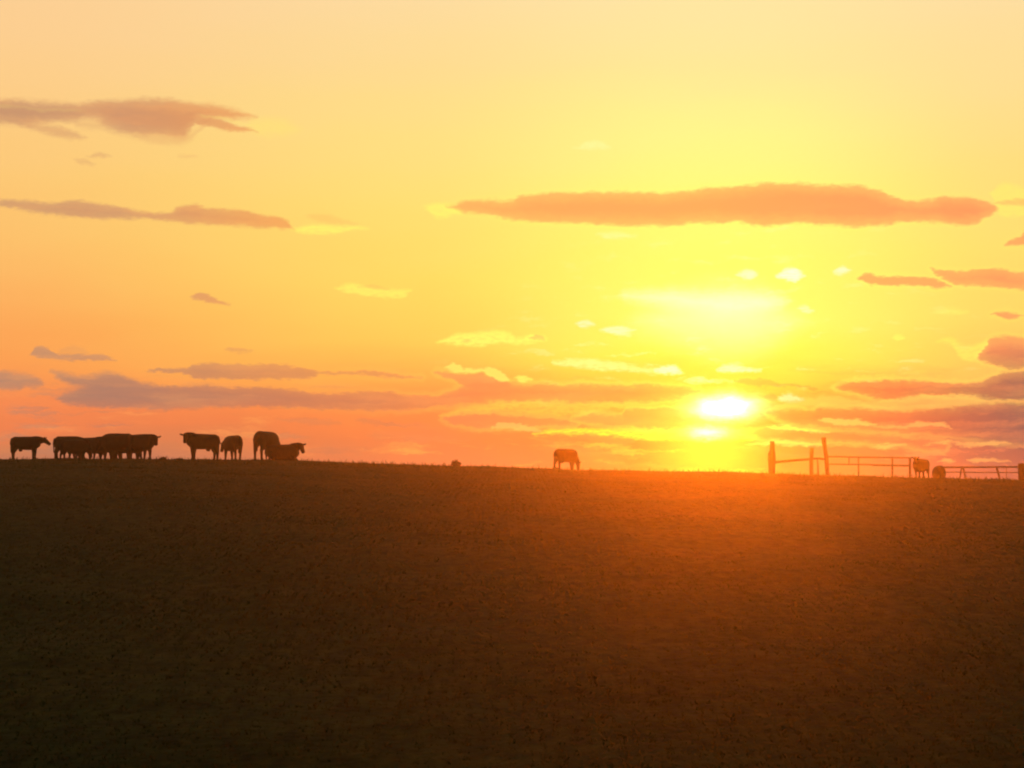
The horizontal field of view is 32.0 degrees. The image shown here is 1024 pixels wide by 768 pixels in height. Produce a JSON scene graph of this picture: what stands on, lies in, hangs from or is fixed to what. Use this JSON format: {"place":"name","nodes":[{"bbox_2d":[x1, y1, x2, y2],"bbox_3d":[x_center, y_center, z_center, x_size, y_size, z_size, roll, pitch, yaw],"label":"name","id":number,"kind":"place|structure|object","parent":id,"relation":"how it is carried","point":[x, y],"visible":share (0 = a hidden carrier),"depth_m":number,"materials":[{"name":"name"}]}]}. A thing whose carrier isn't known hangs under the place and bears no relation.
{"place":"outdoors","nodes":[
{"label":"outdoors","id":0,"kind":"place"},
{"bbox_2d":[0,456,1023,767],"bbox_3d":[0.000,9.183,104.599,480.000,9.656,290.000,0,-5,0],"label":"ground","id":1,"kind":"structure","parent":0,"point":[398,736],"depth_m":25.97,"materials":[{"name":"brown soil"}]},
{"bbox_2d":[10,436,50,458],"bbox_3d":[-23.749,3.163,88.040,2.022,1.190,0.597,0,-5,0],"label":"cow","id":2,"kind":"object","parent":1,"relation":"on","point":[33,443],"visible":0.97,"depth_m":87.84},
{"bbox_2d":[53,436,89,457],"bbox_3d":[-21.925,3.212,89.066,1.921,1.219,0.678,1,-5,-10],"label":"cow","id":3,"kind":"object","parent":1,"relation":"on","point":[57,440],"visible":0.52,"depth_m":88.81},
{"bbox_2d":[59,440,91,459],"bbox_3d":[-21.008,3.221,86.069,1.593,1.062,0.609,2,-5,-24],"label":"cow","id":4,"kind":"object","parent":1,"relation":"on","point":[80,447],"visible":0.95,"depth_m":85.83},
{"bbox_2d":[83,437,103,458],"bbox_3d":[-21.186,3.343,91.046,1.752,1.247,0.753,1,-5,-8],"label":"cow","id":5,"kind":"object","parent":1,"relation":"on","point":[90,439],"visible":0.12,"depth_m":90.82},
{"bbox_2d":[88,436,114,458],"bbox_3d":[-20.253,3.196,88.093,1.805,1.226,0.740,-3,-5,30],"label":"cow","id":6,"kind":"object","parent":1,"relation":"on","point":[92,444],"visible":0.41,"depth_m":87.95},
{"bbox_2d":[95,433,133,459],"bbox_3d":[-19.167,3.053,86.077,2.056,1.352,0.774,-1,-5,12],"label":"cow","id":7,"kind":"object","parent":1,"relation":"on","point":[110,442],"visible":0.92,"depth_m":85.78},
{"bbox_2d":[114,449,142,458],"bbox_3d":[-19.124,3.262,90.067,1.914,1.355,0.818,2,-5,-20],"label":"cow","id":8,"kind":"object","parent":1,"relation":"on","point":[138,455],"visible":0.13,"depth_m":89.87},
{"bbox_2d":[126,434,160,459],"bbox_3d":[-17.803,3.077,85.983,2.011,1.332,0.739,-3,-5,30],"label":"cow","id":9,"kind":"object","parent":1,"relation":"on","point":[144,443],"visible":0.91,"depth_m":85.65},
{"bbox_2d":[180,432,219,459],"bbox_3d":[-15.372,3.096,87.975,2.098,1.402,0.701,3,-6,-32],"label":"cow","id":10,"kind":"object","parent":1,"relation":"on","point":[194,442],"visible":1,"depth_m":87.80},
{"bbox_2d":[220,435,242,459],"bbox_3d":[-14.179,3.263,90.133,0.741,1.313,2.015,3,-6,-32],"label":"cow","id":11,"kind":"object","parent":1,"relation":"on","point":[233,443],"visible":0.96,"depth_m":89.52},
{"bbox_2d":[253,431,280,459],"bbox_3d":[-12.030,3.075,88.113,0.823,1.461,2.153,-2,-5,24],"label":"cow","id":12,"kind":"object","parent":1,"relation":"on","point":[262,439],"visible":0.68,"depth_m":87.34},
{"bbox_2d":[264,442,305,460],"bbox_3d":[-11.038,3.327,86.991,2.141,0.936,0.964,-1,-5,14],"label":"cow","id":13,"kind":"object","parent":1,"relation":"on","point":[286,452],"visible":0.91,"depth_m":86.71},
{"bbox_2d":[451,459,460,465],"bbox_3d":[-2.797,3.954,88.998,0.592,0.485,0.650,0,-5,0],"label":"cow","id":14,"kind":"object","parent":1,"relation":"on","point":[455,463],"visible":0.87,"depth_m":88.87,"materials":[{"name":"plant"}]},
{"bbox_2d":[553,449,580,469],"bbox_3d":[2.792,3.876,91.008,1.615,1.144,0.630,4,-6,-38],"label":"cow","id":15,"kind":"object","parent":1,"relation":"on","point":[560,456],"visible":0.93,"depth_m":90.73},
{"bbox_2d":[768,437,828,475],"bbox_3d":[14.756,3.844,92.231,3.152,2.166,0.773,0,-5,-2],"label":"brace fence","id":16,"kind":"object","parent":1,"relation":"on","point":[772,461],"visible":0.91,"depth_m":91.93,"materials":[{"name":"brown wood"}]},
{"bbox_2d":[828,456,910,476],"bbox_3d":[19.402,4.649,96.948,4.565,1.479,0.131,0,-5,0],"label":"pipe fence","id":17,"kind":"object","parent":1,"relation":"on","point":[891,464],"visible":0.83,"depth_m":96.94,"materials":[{"name":"metal"}]},
{"bbox_2d":[911,457,929,477],"bbox_3d":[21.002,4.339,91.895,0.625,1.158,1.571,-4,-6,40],"label":"cow","id":18,"kind":"object","parent":1,"relation":"on","point":[921,465],"visible":0.92,"depth_m":91.60},
{"bbox_2d":[932,465,945,477],"bbox_3d":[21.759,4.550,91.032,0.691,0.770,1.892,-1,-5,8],"label":"cow","id":19,"kind":"object","parent":1,"relation":"on","point":[939,471],"visible":0.83,"depth_m":90.24},
{"bbox_2d":[943,466,1017,478],"bbox_3d":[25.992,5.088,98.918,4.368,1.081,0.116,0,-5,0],"label":"braced fence","id":20,"kind":"object","parent":1,"relation":"on","point":[996,467],"visible":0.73,"depth_m":98.92,"materials":[{"name":"metal"}]},
{"bbox_2d":[1018,463,1023,479],"bbox_3d":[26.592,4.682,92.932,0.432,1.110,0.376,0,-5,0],"label":"timber post","id":21,"kind":"object","parent":1,"relation":"on","point":[1020,471],"visible":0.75,"depth_m":92.78,"materials":[{"name":"brown wood"}]},
{"bbox_2d":[0,0,1023,479],"label":"sky","id":22,"kind":"structure","parent":0,"point":[671,235],"materials":[{"name":"orange"}]}
]}

